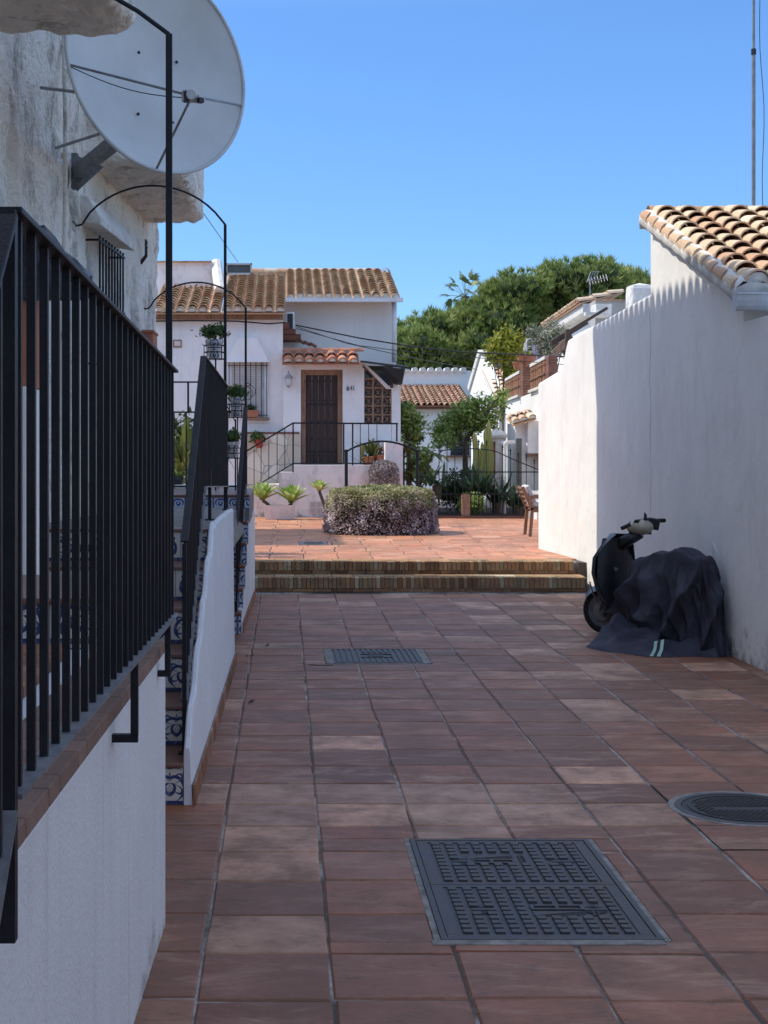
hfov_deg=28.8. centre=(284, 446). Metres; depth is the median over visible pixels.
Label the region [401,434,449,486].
broad leaf plant
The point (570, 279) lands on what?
pine tree
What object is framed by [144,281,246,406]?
arch frame
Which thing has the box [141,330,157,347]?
brick trough
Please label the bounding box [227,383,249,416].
plant pot
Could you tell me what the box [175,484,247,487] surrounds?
planter ledge
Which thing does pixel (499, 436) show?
capped pier
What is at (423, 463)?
shrub
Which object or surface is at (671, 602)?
scooter cover
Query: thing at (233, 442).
plant pot
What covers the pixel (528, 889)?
inspection cover
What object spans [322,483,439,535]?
planted mound
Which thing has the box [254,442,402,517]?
terrace
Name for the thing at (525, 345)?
folded sunbed
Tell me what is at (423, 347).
overhead cable
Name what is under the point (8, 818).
stair railing
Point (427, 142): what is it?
sky
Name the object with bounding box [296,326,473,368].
overhead cable
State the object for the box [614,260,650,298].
pine tree
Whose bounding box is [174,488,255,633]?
staircase
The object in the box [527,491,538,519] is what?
garden wall
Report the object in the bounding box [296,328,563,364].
overhead cable
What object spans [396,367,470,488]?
tiled house
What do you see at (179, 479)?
dark bowl planter
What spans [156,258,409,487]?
village house
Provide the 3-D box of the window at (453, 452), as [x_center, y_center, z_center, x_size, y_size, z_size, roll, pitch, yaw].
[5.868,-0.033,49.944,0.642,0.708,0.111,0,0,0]
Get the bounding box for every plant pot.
[190,322,230,357]
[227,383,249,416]
[227,426,240,457]
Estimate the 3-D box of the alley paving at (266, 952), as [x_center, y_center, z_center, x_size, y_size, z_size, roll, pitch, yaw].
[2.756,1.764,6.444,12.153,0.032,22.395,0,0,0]
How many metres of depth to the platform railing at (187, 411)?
17.29 m
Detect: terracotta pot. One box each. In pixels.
[512,359,521,368]
[516,350,524,361]
[523,350,535,365]
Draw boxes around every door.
[301,370,341,462]
[516,438,521,489]
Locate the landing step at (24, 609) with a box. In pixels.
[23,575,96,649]
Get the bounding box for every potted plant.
[341,438,380,464]
[374,443,383,461]
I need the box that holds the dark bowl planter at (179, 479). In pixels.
[175,469,187,484]
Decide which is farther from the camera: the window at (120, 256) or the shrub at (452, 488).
the shrub at (452, 488)
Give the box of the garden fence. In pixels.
[436,439,538,518]
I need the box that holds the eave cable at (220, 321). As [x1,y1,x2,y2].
[156,320,284,323]
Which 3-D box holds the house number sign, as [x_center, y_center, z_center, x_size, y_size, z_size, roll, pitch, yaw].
[1.356,-1.198,30.830,0.172,0.119,0.018,0,0,0]
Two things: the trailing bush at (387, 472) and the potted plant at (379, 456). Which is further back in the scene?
the potted plant at (379, 456)
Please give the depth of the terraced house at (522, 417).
31.40 m
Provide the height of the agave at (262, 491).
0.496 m
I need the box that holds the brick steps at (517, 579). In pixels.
[255,559,586,591]
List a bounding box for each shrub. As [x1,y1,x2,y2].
[175,406,193,483]
[405,445,438,486]
[438,465,483,512]
[456,490,488,514]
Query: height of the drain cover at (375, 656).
0.026 m
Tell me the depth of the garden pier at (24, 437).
6.88 m
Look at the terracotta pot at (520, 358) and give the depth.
34.12 m
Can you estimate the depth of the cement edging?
5.27 m
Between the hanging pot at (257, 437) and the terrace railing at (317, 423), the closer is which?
the terrace railing at (317, 423)
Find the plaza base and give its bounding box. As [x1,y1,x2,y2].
[256,499,586,577]
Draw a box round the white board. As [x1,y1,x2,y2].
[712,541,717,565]
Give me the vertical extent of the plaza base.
0.370 m
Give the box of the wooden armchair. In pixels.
[516,485,538,536]
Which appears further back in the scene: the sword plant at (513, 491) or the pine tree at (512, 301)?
the pine tree at (512, 301)
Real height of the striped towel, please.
0.452 m
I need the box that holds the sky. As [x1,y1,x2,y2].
[157,0,767,325]
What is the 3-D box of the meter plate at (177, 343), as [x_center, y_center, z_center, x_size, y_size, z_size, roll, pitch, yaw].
[-2.232,-2.129,30.986,0.180,0.160,0.025,0,0,0]
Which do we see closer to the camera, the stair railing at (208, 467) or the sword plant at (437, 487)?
the stair railing at (208, 467)
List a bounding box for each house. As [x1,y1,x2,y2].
[0,0,203,522]
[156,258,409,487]
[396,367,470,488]
[467,350,512,498]
[504,355,557,495]
[541,283,650,371]
[639,205,767,672]
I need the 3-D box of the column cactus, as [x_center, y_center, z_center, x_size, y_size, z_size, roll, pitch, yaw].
[4.249,0.144,32.000,0.501,1.442,0.119,0,0,0]
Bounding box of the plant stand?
[202,343,244,490]
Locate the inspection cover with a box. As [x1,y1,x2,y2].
[410,839,664,940]
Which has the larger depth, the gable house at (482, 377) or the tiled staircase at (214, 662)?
the gable house at (482, 377)
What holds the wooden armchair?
on the plaza paving at (493, 538)
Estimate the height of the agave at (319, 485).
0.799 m
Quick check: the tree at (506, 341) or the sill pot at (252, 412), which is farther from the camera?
the tree at (506, 341)
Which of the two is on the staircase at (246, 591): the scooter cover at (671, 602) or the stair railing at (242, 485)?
the stair railing at (242, 485)
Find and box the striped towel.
[533,344,538,360]
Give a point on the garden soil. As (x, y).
(442, 510)
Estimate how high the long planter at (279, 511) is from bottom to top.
0.275 m
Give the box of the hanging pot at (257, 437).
[248,429,265,447]
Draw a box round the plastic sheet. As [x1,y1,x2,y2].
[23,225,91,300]
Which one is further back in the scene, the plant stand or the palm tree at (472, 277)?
the palm tree at (472, 277)
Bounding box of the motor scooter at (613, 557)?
[583,512,665,631]
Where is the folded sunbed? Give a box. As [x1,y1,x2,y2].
[523,338,533,353]
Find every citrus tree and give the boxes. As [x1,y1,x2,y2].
[401,399,429,485]
[424,387,512,480]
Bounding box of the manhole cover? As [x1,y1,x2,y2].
[668,791,767,826]
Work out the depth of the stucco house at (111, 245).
11.36 m
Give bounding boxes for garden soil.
[437,507,524,514]
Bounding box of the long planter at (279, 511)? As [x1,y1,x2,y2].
[265,505,294,518]
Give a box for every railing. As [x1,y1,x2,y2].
[0,207,177,943]
[0,214,17,921]
[174,381,237,488]
[178,356,228,754]
[234,407,248,611]
[247,422,397,482]
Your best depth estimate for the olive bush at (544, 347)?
34.36 m
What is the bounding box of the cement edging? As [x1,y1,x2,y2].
[404,838,671,946]
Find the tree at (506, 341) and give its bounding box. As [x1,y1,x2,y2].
[482,322,526,430]
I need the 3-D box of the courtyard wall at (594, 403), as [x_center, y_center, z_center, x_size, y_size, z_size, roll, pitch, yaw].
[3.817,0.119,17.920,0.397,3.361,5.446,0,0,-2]
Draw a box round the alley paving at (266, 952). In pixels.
[134,594,767,1023]
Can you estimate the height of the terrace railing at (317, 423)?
1.356 m
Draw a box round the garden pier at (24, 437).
[23,301,38,574]
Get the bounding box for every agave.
[249,482,279,504]
[274,484,310,504]
[307,479,332,511]
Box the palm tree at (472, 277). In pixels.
[439,268,479,310]
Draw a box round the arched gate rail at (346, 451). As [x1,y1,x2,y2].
[344,440,419,487]
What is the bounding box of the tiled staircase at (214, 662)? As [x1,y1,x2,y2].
[49,508,243,805]
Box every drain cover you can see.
[299,541,327,545]
[324,649,431,663]
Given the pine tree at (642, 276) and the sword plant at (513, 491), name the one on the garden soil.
the sword plant at (513, 491)
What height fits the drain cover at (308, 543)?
0.025 m
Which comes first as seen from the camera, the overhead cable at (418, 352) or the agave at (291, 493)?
the agave at (291, 493)
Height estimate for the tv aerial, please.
1.031 m
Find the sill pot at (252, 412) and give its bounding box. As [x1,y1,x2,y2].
[247,403,258,416]
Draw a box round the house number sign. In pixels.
[346,385,354,390]
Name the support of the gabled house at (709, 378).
on the ground
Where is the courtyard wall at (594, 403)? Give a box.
[538,295,650,590]
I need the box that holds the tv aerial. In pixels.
[586,271,607,295]
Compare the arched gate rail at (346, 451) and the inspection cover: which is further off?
the arched gate rail at (346, 451)
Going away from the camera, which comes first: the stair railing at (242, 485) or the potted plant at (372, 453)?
the stair railing at (242, 485)
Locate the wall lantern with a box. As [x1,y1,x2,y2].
[284,370,292,387]
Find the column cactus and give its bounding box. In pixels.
[472,419,493,485]
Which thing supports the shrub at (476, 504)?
on the garden soil
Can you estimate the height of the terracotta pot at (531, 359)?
0.403 m
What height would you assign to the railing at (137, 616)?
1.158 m
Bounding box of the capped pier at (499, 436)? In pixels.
[487,428,506,505]
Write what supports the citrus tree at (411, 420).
on the plaza paving at (493, 538)
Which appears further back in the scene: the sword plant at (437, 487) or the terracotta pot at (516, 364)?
the terracotta pot at (516, 364)
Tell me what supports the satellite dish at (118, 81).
attached to the stucco house at (111, 245)
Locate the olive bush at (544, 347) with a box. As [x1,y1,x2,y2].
[522,315,570,370]
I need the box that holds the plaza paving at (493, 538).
[255,506,576,559]
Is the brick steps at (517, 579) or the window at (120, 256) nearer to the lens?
the window at (120, 256)
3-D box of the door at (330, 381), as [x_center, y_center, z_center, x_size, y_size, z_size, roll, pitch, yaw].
[0.765,-0.606,31.040,0.863,1.952,0.160,0,0,0]
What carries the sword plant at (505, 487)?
on the garden soil
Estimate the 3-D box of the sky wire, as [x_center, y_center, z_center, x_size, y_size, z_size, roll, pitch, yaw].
[-1.112,-3.704,27.000,0.011,0.980,14.001,0,0,0]
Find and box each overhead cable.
[296,325,564,356]
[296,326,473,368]
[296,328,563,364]
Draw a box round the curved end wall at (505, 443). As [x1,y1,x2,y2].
[499,441,514,513]
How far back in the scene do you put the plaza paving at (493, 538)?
21.94 m
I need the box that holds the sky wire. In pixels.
[204,214,237,261]
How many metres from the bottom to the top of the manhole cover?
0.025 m
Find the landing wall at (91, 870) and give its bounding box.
[0,639,164,1023]
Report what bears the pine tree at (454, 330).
on the ground
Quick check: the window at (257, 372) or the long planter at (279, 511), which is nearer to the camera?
the long planter at (279, 511)
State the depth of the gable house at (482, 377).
44.12 m
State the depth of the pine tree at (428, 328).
64.41 m
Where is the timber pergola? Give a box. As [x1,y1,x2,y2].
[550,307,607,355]
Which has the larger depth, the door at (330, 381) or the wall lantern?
the door at (330, 381)
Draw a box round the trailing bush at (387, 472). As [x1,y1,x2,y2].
[368,460,399,484]
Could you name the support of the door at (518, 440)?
in the terraced house at (522, 417)
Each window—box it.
[85,235,124,364]
[228,362,267,416]
[451,435,469,455]
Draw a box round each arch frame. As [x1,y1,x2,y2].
[72,185,226,508]
[115,0,172,363]
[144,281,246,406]
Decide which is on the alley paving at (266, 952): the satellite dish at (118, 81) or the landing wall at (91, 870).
the landing wall at (91, 870)
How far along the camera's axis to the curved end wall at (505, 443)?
30.92 m
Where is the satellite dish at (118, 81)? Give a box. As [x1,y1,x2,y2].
[40,0,244,190]
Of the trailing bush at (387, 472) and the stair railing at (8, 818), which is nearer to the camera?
the stair railing at (8, 818)
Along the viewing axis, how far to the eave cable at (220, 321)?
30.82 m
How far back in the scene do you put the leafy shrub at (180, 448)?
19.36 m
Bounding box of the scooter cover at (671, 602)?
[586,547,730,657]
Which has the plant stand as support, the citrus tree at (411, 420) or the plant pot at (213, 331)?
the plant pot at (213, 331)
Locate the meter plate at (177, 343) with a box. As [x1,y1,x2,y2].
[173,340,181,347]
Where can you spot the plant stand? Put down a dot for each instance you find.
(221, 358)
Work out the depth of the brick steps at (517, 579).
18.15 m
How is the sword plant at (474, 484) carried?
on the garden soil
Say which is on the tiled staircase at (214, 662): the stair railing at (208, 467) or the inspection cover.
the stair railing at (208, 467)
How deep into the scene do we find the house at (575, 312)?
34.00 m
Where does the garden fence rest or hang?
on the plaza paving at (493, 538)
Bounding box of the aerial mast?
[751,0,763,205]
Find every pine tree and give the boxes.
[396,302,470,370]
[416,305,470,340]
[446,263,556,371]
[521,251,634,339]
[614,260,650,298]
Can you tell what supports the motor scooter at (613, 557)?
on the alley paving at (266, 952)
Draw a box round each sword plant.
[419,460,457,498]
[447,461,504,498]
[485,473,517,513]
[500,484,525,514]
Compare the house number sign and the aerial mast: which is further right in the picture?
the aerial mast
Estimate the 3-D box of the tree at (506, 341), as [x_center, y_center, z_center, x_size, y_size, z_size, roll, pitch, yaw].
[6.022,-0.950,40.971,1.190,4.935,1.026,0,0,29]

